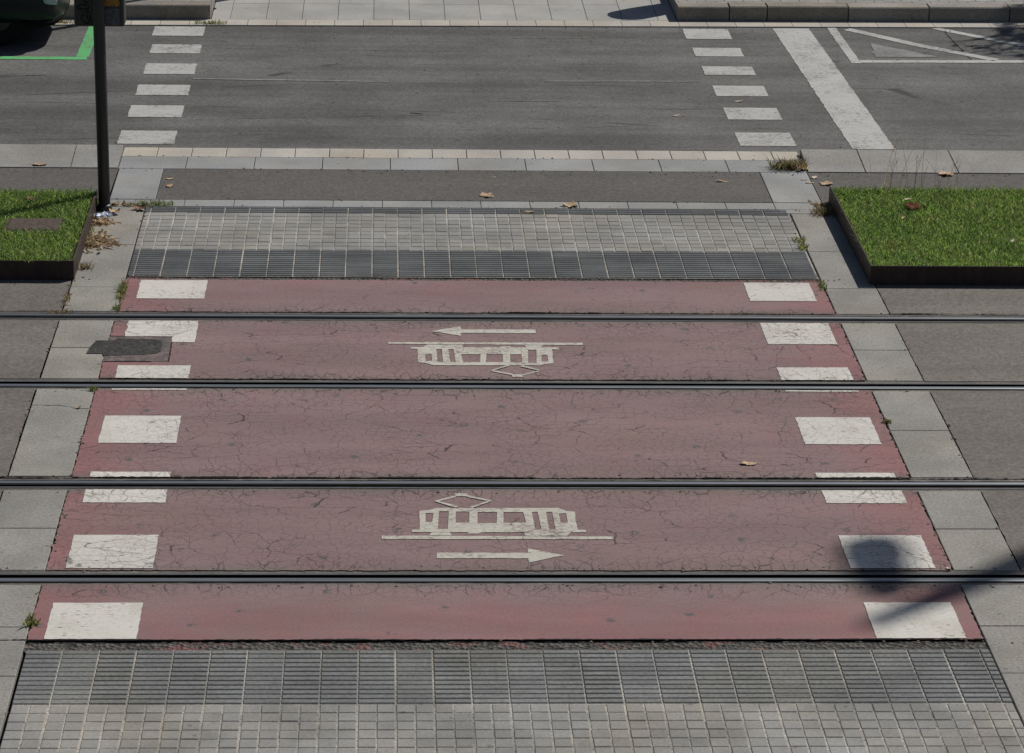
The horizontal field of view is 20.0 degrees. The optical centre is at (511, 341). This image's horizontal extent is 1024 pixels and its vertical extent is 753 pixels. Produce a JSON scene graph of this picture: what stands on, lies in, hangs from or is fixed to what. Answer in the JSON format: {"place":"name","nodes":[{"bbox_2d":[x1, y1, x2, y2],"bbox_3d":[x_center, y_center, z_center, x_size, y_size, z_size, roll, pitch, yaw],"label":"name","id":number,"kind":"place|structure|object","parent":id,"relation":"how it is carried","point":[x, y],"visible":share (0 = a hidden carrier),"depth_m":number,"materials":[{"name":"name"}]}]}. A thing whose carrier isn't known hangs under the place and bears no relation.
{"place":"outdoors","nodes":[
{"label":"outdoors","id":0,"kind":"place"},
{"bbox_2d":[212,0,675,25],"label":"pavement","id":1,"kind":"structure","parent":0,"point":[619,10],"depth_m":30.75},
{"bbox_2d":[110,156,822,216],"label":"granite paving","id":2,"kind":"structure","parent":0,"point":[787,192],"depth_m":24.84,"materials":[{"name":"grey stone"}]},
{"bbox_2d":[111,200,139,206],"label":"leaf litter","id":3,"kind":"object","parent":2,"relation":"on","point":[124,203],"visible":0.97,"depth_m":23.72,"materials":[{"name":"plant"}]},
{"bbox_2d":[125,198,173,206],"bbox_3d":[-2.952,-1.132,23.722,0.418,0.052,0.227,0,19,-3],"label":"weed tuft","id":4,"kind":"object","parent":2,"relation":"on","point":[155,203],"visible":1,"depth_m":23.73,"materials":[{"name":"plant"}]},
{"bbox_2d":[156,169,771,201],"bbox_3d":[-0.401,-1.308,24.451,5.096,0.001,0.914,0,19,-3],"label":"asphalt strip","id":5,"kind":"object","parent":2,"relation":"on","point":[239,184],"visible":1,"depth_m":24.44,"materials":[{"name":"grey asphalt"}]},
{"bbox_2d":[480,192,493,197],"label":"fallen leaf","id":6,"kind":"object","parent":5,"relation":"on","point":[486,194],"visible":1,"depth_m":24.17,"materials":[{"name":"plant"}]},
{"bbox_2d":[564,201,578,206],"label":"fallen leaf","id":7,"kind":"object","parent":2,"relation":"on","point":[572,203],"visible":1,"depth_m":23.94,"materials":[{"name":"plant"}]},
{"bbox_2d":[762,153,810,170],"bbox_3d":[2.388,-1.543,25.106,0.543,0.112,0.389,0,19,-3],"label":"weed tuft","id":8,"kind":"object","parent":2,"relation":"on","point":[793,164],"visible":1,"depth_m":25.09,"materials":[{"name":"plant"}]},
{"bbox_2d":[808,200,831,208],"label":"leaf litter","id":9,"kind":"object","parent":2,"relation":"on","point":[825,203],"visible":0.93,"depth_m":24.07,"materials":[{"name":"plant"}]},
{"bbox_2d":[135,212,804,252],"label":"tile paving","id":10,"kind":"structure","parent":0,"point":[357,236],"depth_m":23.17,"materials":[{"name":"grey tile"}]},
{"bbox_2d":[791,235,807,242],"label":"weed tuft","id":11,"kind":"object","parent":10,"relation":"on","point":[798,239],"visible":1,"depth_m":23.12,"materials":[{"name":"plant"}]},
{"bbox_2d":[797,241,809,250],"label":"weed tuft","id":12,"kind":"object","parent":10,"relation":"on","point":[802,246],"visible":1,"depth_m":22.92,"materials":[{"name":"plant"}]},
{"bbox_2d":[0,24,1023,160],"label":"road","id":13,"kind":"structure","parent":0,"point":[911,105],"depth_m":27.62,"materials":[{"name":"grey asphalt"}]},
{"bbox_2d":[0,0,69,44],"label":"parked car","id":14,"kind":"object","parent":13,"relation":"on","point":[17,17],"visible":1,"depth_m":28.68,"materials":[{"name":"green paint"}]},
{"bbox_2d":[0,26,93,59],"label":"road marking","id":15,"kind":"object","parent":13,"relation":"on","point":[84,50],"visible":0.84,"depth_m":28.66,"materials":[{"name":"green paint"}]},
{"bbox_2d":[117,130,176,143],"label":"painted square","id":16,"kind":"structure","parent":13,"relation":"on","point":[143,137],"depth_m":25.75,"materials":[{"name":"white paint"}]},
{"bbox_2d":[127,105,184,116],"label":"painted square","id":17,"kind":"structure","parent":13,"relation":"on","point":[155,110],"depth_m":26.61,"materials":[{"name":"white paint"}]},
{"bbox_2d":[135,84,189,94],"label":"painted square","id":18,"kind":"structure","parent":13,"relation":"on","point":[144,89],"depth_m":27.36,"materials":[{"name":"white paint"}]},
{"bbox_2d":[143,63,196,73],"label":"painted square","id":19,"kind":"structure","parent":13,"relation":"on","point":[165,68],"depth_m":28.14,"materials":[{"name":"white paint"}]},
{"bbox_2d":[150,44,201,52],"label":"painted square","id":20,"kind":"structure","parent":13,"relation":"on","point":[171,48],"depth_m":28.93,"materials":[{"name":"white paint"}]},
{"bbox_2d":[152,26,204,35],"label":"painted square","id":21,"kind":"structure","parent":13,"relation":"on","point":[176,31],"depth_m":29.64,"materials":[{"name":"white paint"}]},
{"bbox_2d":[193,78,388,81],"bbox_3d":[-2.115,-2.497,27.804,1.871,0.001,0.053,1,19,0],"label":"worn line","id":22,"kind":"object","parent":13,"relation":"on","point":[282,79],"visible":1,"depth_m":27.80,"materials":[{"name":"white paint"}]},
{"bbox_2d":[25,32,971,406],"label":"road seams","id":23,"kind":"object","parent":13,"relation":"on","point":[951,38],"visible":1,"depth_m":27.79,"materials":[{"name":"asphalt"}]},
{"bbox_2d":[0,24,1023,713],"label":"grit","id":24,"kind":"object","parent":13,"relation":"on","point":[502,376],"visible":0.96,"depth_m":19.85,"materials":[{"name":"gravel"}]},
{"bbox_2d":[545,80,699,81],"bbox_3d":[1.066,-2.504,27.998,1.503,0.001,0.051,0,19,-4],"label":"worn line","id":25,"kind":"object","parent":13,"relation":"on","point":[616,81],"visible":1,"depth_m":27.98,"materials":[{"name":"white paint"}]},
{"bbox_2d":[683,29,731,38],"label":"painted square","id":26,"kind":"structure","parent":13,"relation":"on","point":[707,33],"depth_m":29.95,"materials":[{"name":"white paint"}]},
{"bbox_2d":[693,48,743,55],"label":"painted square","id":27,"kind":"structure","parent":13,"relation":"on","point":[717,51],"depth_m":29.21,"materials":[{"name":"white paint"}]},
{"bbox_2d":[702,66,755,74],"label":"painted square","id":28,"kind":"structure","parent":13,"relation":"on","point":[727,70],"depth_m":28.48,"materials":[{"name":"white paint"}]},
{"bbox_2d":[712,85,767,95],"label":"painted square","id":29,"kind":"structure","parent":13,"relation":"on","point":[720,90],"depth_m":27.72,"materials":[{"name":"white paint"}]},
{"bbox_2d":[723,108,781,119],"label":"painted square","id":30,"kind":"structure","parent":13,"relation":"on","point":[755,113],"depth_m":26.91,"materials":[{"name":"white paint"}]},
{"bbox_2d":[735,132,795,145],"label":"painted square","id":31,"kind":"structure","parent":13,"relation":"on","point":[762,139],"depth_m":26.06,"materials":[{"name":"white paint"}]},
{"bbox_2d":[773,28,894,148],"bbox_3d":[3.060,-2.478,28.033,0.398,0.001,4.740,0,19,-4],"label":"stop line","id":32,"kind":"object","parent":13,"relation":"on","point":[853,119],"visible":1,"depth_m":27.77,"materials":[{"name":"white paint"}]},
{"bbox_2d":[871,43,935,56],"bbox_3d":[3.947,-2.945,29.427,0.654,0.001,0.612,0,19,-3],"label":"painted triangle","id":33,"kind":"object","parent":13,"relation":"on","point":[882,51],"visible":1,"depth_m":29.31,"materials":[{"name":"white paint"}]},
{"bbox_2d":[828,28,1023,62],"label":"bay marking","id":34,"kind":"object","parent":13,"relation":"on","point":[845,47],"visible":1,"depth_m":29.26,"materials":[{"name":"white paint"}]},
{"bbox_2d":[933,28,1023,45],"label":"bay stripe","id":35,"kind":"object","parent":13,"relation":"on","point":[982,37],"visible":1,"depth_m":30.06,"materials":[{"name":"white paint"}]},
{"bbox_2d":[0,704,1023,752],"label":"tile paving","id":36,"kind":"structure","parent":0,"point":[305,735],"depth_m":14.95,"materials":[{"name":"grey tile"}]},
{"bbox_2d":[0,167,1023,213],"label":"path","id":37,"kind":"structure","parent":0,"point":[64,179],"depth_m":24.70,"materials":[{"name":"concrete"}]},
{"bbox_2d":[74,0,125,211],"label":"signal post","id":38,"kind":"object","parent":37,"relation":"on","point":[98,15],"visible":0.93,"depth_m":23.17,"materials":[{"name":"black metal"}]},
{"bbox_2d":[820,181,831,184],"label":"fallen leaf","id":39,"kind":"object","parent":37,"relation":"on","point":[825,182],"visible":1,"depth_m":24.71,"materials":[{"name":"plant"}]},
{"bbox_2d":[939,171,953,174],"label":"fallen leaf","id":40,"kind":"object","parent":37,"relation":"on","point":[950,173],"visible":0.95,"depth_m":25.04,"materials":[{"name":"plant"}]},
{"bbox_2d":[0,177,1023,745],"bbox_3d":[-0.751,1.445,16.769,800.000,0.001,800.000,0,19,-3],"label":"ground","id":41,"kind":"structure","parent":0,"point":[706,481],"depth_m":18.36,"materials":[{"name":"concrete"}]},
{"bbox_2d":[0,189,97,286],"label":"lawn planter","id":42,"kind":"object","parent":41,"relation":"on","point":[44,269],"visible":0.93,"depth_m":21.82,"materials":[{"name":"metal"}]},
{"bbox_2d":[3,218,64,234],"bbox_3d":[-3.735,-0.896,22.703,0.450,0.046,0.370,0,19,-3],"label":"access cover","id":43,"kind":"object","parent":42,"relation":"on","point":[39,223],"visible":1,"depth_m":22.69,"materials":[{"name":"concrete"}]},
{"bbox_2d":[0,186,95,262],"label":"grass","id":44,"kind":"structure","parent":42,"relation":"in","point":[33,245],"depth_m":22.82,"materials":[{"name":"green plant"}]},
{"bbox_2d":[122,147,799,163],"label":"kerb","id":45,"kind":"structure","parent":41,"relation":"on","point":[428,153],"depth_m":25.38,"materials":[{"name":"beige concrete"}]},
{"bbox_2d":[145,206,787,215],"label":"curb","id":46,"kind":"structure","parent":41,"relation":"on","point":[462,211],"depth_m":23.73,"materials":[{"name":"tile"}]},
{"bbox_2d":[127,249,816,279],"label":"tactile paving","id":47,"kind":"structure","parent":41,"relation":"on","point":[463,264],"depth_m":22.37,"materials":[{"name":"tile"}]},
{"bbox_2d":[28,279,982,639],"bbox_3d":[-0.147,0.591,18.988,5.278,0.001,6.407,0,19,-3],"label":"red crossing","id":48,"kind":"object","parent":41,"relation":"on","point":[310,433],"visible":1,"depth_m":18.41,"materials":[{"name":"red asphalt"}]},
{"bbox_2d":[23,612,40,627],"bbox_3d":[-2.648,1.538,16.051,0.124,0.048,0.163,0,19,-3],"label":"leafy weed","id":49,"kind":"object","parent":48,"relation":"on","point":[32,621],"visible":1,"depth_m":16.05,"materials":[{"name":"plant"}]},
{"bbox_2d":[44,603,142,638],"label":"painted square","id":50,"kind":"structure","parent":48,"relation":"on","point":[94,621],"depth_m":16.09,"materials":[{"name":"paint"}]},
{"bbox_2d":[66,535,158,567],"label":"painted square","id":51,"kind":"structure","parent":48,"relation":"on","point":[114,551],"depth_m":17.01,"materials":[{"name":"paint"}]},
{"bbox_2d":[115,279,129,299],"bbox_3d":[-2.896,-0.393,21.594,0.145,0.052,0.488,0,19,-3],"label":"weed tuft","id":52,"kind":"object","parent":48,"relation":"on","point":[122,290],"visible":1,"depth_m":21.58,"materials":[{"name":"plant"}]},
{"bbox_2d":[83,471,170,502],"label":"painted square","id":53,"kind":"structure","parent":48,"relation":"on","point":[123,495],"depth_m":17.86,"materials":[{"name":"paint"}]},
{"bbox_2d":[103,336,171,361],"bbox_3d":[-2.619,0.053,20.397,0.463,0.001,0.544,0,19,-3],"label":"scuffed surface","id":54,"kind":"object","parent":48,"relation":"on","point":[163,355],"visible":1,"depth_m":20.26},
{"bbox_2d":[86,339,162,355],"bbox_3d":[-2.717,0.044,20.417,0.518,0.004,0.365,0,19,-3],"label":"asphalt patch","id":55,"kind":"object","parent":54,"relation":"on","point":[116,347],"visible":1,"depth_m":20.41,"materials":[{"name":"asphalt"}]},
{"bbox_2d":[113,336,172,361],"bbox_3d":[-2.613,0.052,20.397,0.454,0.001,0.549,0,19,-3],"label":"saw cut","id":56,"kind":"object","parent":54,"relation":"on","point":[150,361],"visible":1,"depth_m":20.29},
{"bbox_2d":[98,415,180,442],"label":"painted square","id":57,"kind":"structure","parent":48,"relation":"on","point":[136,429],"depth_m":18.90,"materials":[{"name":"paint"}]},
{"bbox_2d":[112,365,190,389],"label":"painted square","id":58,"kind":"structure","parent":48,"relation":"on","point":[154,371],"depth_m":19.94,"materials":[{"name":"paint"}]},
{"bbox_2d":[125,320,197,341],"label":"painted square","id":59,"kind":"structure","parent":48,"relation":"on","point":[182,331],"depth_m":20.79,"materials":[{"name":"paint"}]},
{"bbox_2d":[136,280,207,298],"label":"painted square","id":60,"kind":"structure","parent":48,"relation":"on","point":[188,289],"depth_m":21.67,"materials":[{"name":"paint"}]},
{"bbox_2d":[434,326,535,335],"bbox_3d":[-0.205,-0.071,20.884,0.752,0.001,0.210,0,19,-3],"label":"arrow marking","id":61,"kind":"object","parent":48,"relation":"on","point":[456,330],"visible":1,"depth_m":20.89,"materials":[{"name":"beige paint"}]},
{"bbox_2d":[388,342,582,376],"bbox_3d":[-0.174,0.126,20.314,1.384,0.002,0.725,0,19,-3],"label":"tram marking","id":62,"kind":"object","parent":48,"relation":"on","point":[459,350],"visible":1,"depth_m":20.46,"materials":[{"name":"beige paint"}]},
{"bbox_2d":[382,493,613,538],"bbox_3d":[-0.098,1.059,17.630,1.384,0.002,0.725,0,19,-3],"label":"tram marking","id":63,"kind":"object","parent":48,"relation":"on","point":[563,530],"visible":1,"depth_m":17.48,"materials":[{"name":"beige paint"}]},
{"bbox_2d":[437,548,562,561],"bbox_3d":[-0.066,1.258,17.062,0.752,0.001,0.211,0,19,-3],"label":"arrow marking","id":64,"kind":"object","parent":48,"relation":"on","point":[532,555],"visible":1,"depth_m":17.06,"materials":[{"name":"beige paint"}]},
{"bbox_2d":[738,461,756,464],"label":"fallen leaf","id":65,"kind":"object","parent":48,"relation":"on","point":[747,463],"visible":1,"depth_m":18.52,"materials":[{"name":"plant"}]},
{"bbox_2d":[744,283,816,300],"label":"painted square","id":66,"kind":"structure","parent":48,"relation":"on","point":[779,291],"depth_m":21.86,"materials":[{"name":"paint"}]},
{"bbox_2d":[760,323,836,343],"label":"painted square","id":67,"kind":"structure","parent":48,"relation":"on","point":[798,333],"depth_m":20.96,"materials":[{"name":"paint"}]},
{"bbox_2d":[777,367,857,391],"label":"painted square","id":68,"kind":"structure","parent":48,"relation":"on","point":[812,373],"depth_m":20.14,"materials":[{"name":"paint"}]},
{"bbox_2d":[816,278,827,290],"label":"weed tuft","id":69,"kind":"object","parent":48,"relation":"on","point":[821,283],"visible":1,"depth_m":22.00,"materials":[{"name":"plant"}]},
{"bbox_2d":[795,417,880,443],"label":"painted square","id":70,"kind":"structure","parent":48,"relation":"on","point":[837,430],"depth_m":19.11,"materials":[{"name":"paint"}]},
{"bbox_2d":[816,473,906,502],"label":"painted square","id":71,"kind":"structure","parent":48,"relation":"on","point":[863,496],"depth_m":18.06,"materials":[{"name":"paint"}]},
{"bbox_2d":[838,535,934,567],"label":"painted square","id":72,"kind":"structure","parent":48,"relation":"on","point":[885,551],"depth_m":17.22,"materials":[{"name":"paint"}]},
{"bbox_2d":[863,602,965,637],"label":"painted square","id":73,"kind":"structure","parent":48,"relation":"on","point":[914,620],"depth_m":16.30,"materials":[{"name":"paint"}]},
{"bbox_2d":[0,280,1023,570],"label":"track bed","id":74,"kind":"object","parent":41,"relation":"on","point":[986,428],"visible":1,"depth_m":20.37,"materials":[{"name":"concrete"}]},
{"bbox_2d":[0,311,984,639],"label":"surface cracks","id":75,"kind":"object","parent":74,"relation":"on","point":[514,477],"visible":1,"depth_m":18.19,"materials":[{"name":"black"}]},
{"bbox_2d":[0,570,1023,585],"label":"tram rail","id":76,"kind":"object","parent":74,"relation":"on","point":[450,577],"visible":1,"depth_m":16.79,"materials":[{"name":"metal"}]},
{"bbox_2d":[0,477,1023,493],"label":"tram rail","id":77,"kind":"object","parent":74,"relation":"on","point":[683,484],"visible":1,"depth_m":18.14,"materials":[{"name":"metal"}]},
{"bbox_2d":[0,378,1023,392],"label":"tram rail","id":78,"kind":"object","parent":74,"relation":"on","point":[481,384],"visible":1,"depth_m":19.86,"materials":[{"name":"metal"}]},
{"bbox_2d":[0,311,1023,325],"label":"tram rail","id":79,"kind":"object","parent":74,"relation":"on","point":[549,317],"visible":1,"depth_m":21.21,"materials":[{"name":"metal"}]},
{"bbox_2d":[47,308,74,313],"bbox_3d":[-3.267,-0.219,21.092,0.239,0.040,0.088,2,19,2],"label":"weed tuft","id":80,"kind":"object","parent":79,"relation":"on","point":[66,311],"visible":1,"depth_m":21.10,"materials":[{"name":"plant"}]},
{"bbox_2d":[0,207,1023,744],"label":"stone border","id":81,"kind":"object","parent":41,"relation":"on","point":[968,533],"visible":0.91,"depth_m":18.77,"materials":[{"name":"grey stone"}]},
{"bbox_2d":[61,291,71,305],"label":"weed tuft","id":82,"kind":"object","parent":81,"relation":"on","point":[66,297],"visible":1,"depth_m":21.38,"materials":[{"name":"plant"}]},
{"bbox_2d":[77,260,93,269],"bbox_3d":[-3.257,-0.584,22.119,0.259,0.055,0.166,0,19,-3],"label":"weed tuft","id":83,"kind":"object","parent":81,"relation":"on","point":[83,266],"visible":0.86,"depth_m":22.11,"materials":[{"name":"plant"}]},
{"bbox_2d":[85,224,94,244],"bbox_3d":[-3.333,-0.855,22.908,0.114,0.048,0.568,0,19,-3],"label":"weed tuft","id":84,"kind":"object","parent":81,"relation":"on","point":[91,228],"visible":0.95,"depth_m":22.96,"materials":[{"name":"plant"}]},
{"bbox_2d":[85,385,99,391],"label":"weed tuft","id":85,"kind":"object","parent":81,"relation":"on","point":[93,388],"visible":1,"depth_m":19.57,"materials":[{"name":"plant"}]},
{"bbox_2d":[83,229,126,252],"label":"leaf litter","id":86,"kind":"object","parent":81,"relation":"on","point":[100,240],"visible":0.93,"depth_m":22.69,"materials":[{"name":"plant"}]},
{"bbox_2d":[92,216,121,226],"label":"leaf litter","id":87,"kind":"object","parent":81,"relation":"on","point":[102,221],"visible":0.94,"depth_m":23.22,"materials":[{"name":"plant"}]},
{"bbox_2d":[94,211,114,217],"bbox_3d":[-3.280,-1.014,23.325,0.166,0.033,0.112,-10,22,-29],"label":"foil wrapper","id":88,"kind":"object","parent":87,"relation":"on","point":[106,214],"visible":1,"depth_m":23.31,"materials":[{"name":"metal"}]},
{"bbox_2d":[109,208,119,212],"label":"fallen leaf","id":89,"kind":"object","parent":81,"relation":"on","point":[117,210],"visible":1,"depth_m":23.49,"materials":[{"name":"plant"}]},
{"bbox_2d":[112,302,121,311],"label":"weed tuft","id":90,"kind":"object","parent":81,"relation":"on","point":[117,307],"visible":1,"depth_m":21.19,"materials":[{"name":"plant"}]},
{"bbox_2d":[131,203,144,209],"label":"fallen leaf","id":91,"kind":"object","parent":81,"relation":"on","point":[142,206],"visible":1,"depth_m":23.60,"materials":[{"name":"plant"}]},
{"bbox_2d":[23,277,988,651],"bbox_3d":[-0.150,0.610,18.972,5.289,0.001,6.624,0,19,-3],"label":"crumbled joint","id":92,"kind":"object","parent":81,"relation":"on","point":[531,645],"visible":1,"depth_m":15.95,"materials":[{"name":"concrete"}]},
{"bbox_2d":[12,207,1023,752],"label":"joint mortar","id":93,"kind":"object","parent":81,"relation":"on","point":[512,721],"visible":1,"depth_m":15.29,"materials":[{"name":"grey concrete"}]},
{"bbox_2d":[809,204,834,216],"bbox_3d":[2.534,-1.078,23.823,0.327,0.080,0.252,0,19,-3],"label":"weed tuft","id":94,"kind":"object","parent":81,"relation":"on","point":[823,210],"visible":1,"depth_m":23.82,"materials":[{"name":"plant"}]},
{"bbox_2d":[881,417,891,423],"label":"weed tuft","id":95,"kind":"object","parent":81,"relation":"on","point":[887,421],"visible":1,"depth_m":19.27,"materials":[{"name":"plant"}]},
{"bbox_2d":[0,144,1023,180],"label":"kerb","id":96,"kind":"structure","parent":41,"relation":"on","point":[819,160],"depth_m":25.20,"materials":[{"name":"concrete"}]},
{"bbox_2d":[12,649,1012,704],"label":"tactile paving","id":97,"kind":"structure","parent":41,"relation":"on","point":[225,684],"depth_m":15.52,"materials":[{"name":"tile"}]},
{"bbox_2d":[52,19,1023,28],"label":"gutter","id":98,"kind":"object","parent":41,"relation":"on","point":[555,23],"visible":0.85,"depth_m":30.25,"materials":[{"name":"grey concrete"}]},
{"bbox_2d":[58,19,74,23],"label":"weed tuft","id":99,"kind":"object","parent":98,"relation":"on","point":[60,21],"visible":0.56,"depth_m":29.87,"materials":[{"name":"plant"}]},
{"bbox_2d":[194,19,226,23],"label":"weed tuft","id":100,"kind":"object","parent":98,"relation":"on","point":[212,22],"visible":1,"depth_m":29.94,"materials":[{"name":"plant"}]},
{"bbox_2d":[63,0,1023,26],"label":"kerb","id":101,"kind":"structure","parent":41,"relation":"on","point":[729,11],"depth_m":30.55,"materials":[{"name":"concrete"}]},
{"bbox_2d":[829,186,1023,291],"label":"lawn planter","id":102,"kind":"object","parent":41,"relation":"on","point":[875,275],"visible":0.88,"depth_m":22.09,"materials":[{"name":"metal"}]},
{"bbox_2d":[868,135,925,190],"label":"dry grass stems","id":103,"kind":"object","parent":102,"relation":"on","point":[905,165],"visible":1,"depth_m":24.01,"materials":[{"name":"plant"}]},
{"bbox_2d":[831,184,1023,266],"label":"grass","id":104,"kind":"structure","parent":102,"relation":"in","point":[996,229],"depth_m":23.10,"materials":[{"name":"green plant"}]},
{"bbox_2d":[904,202,922,208],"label":"fallen leaf","id":105,"kind":"object","parent":104,"relation":"on","point":[913,204],"visible":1,"depth_m":23.57,"materials":[{"name":"plant"}]},
{"bbox_2d":[835,181,1023,195],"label":"tall grass","id":106,"kind":"structure","parent":102,"relation":"on","point":[936,188],"depth_m":24.04,"materials":[{"name":"plant"}]},
{"bbox_2d":[922,154,960,194],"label":"dry grass stems","id":107,"kind":"object","parent":102,"relation":"on","point":[946,177],"visible":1,"depth_m":24.01,"materials":[{"name":"plant"}]},
{"bbox_2d":[182,0,1023,17],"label":"pavement","id":108,"kind":"structure","parent":0,"point":[672,3],"depth_m":30.84,"materials":[{"name":"concrete"}]}
]}

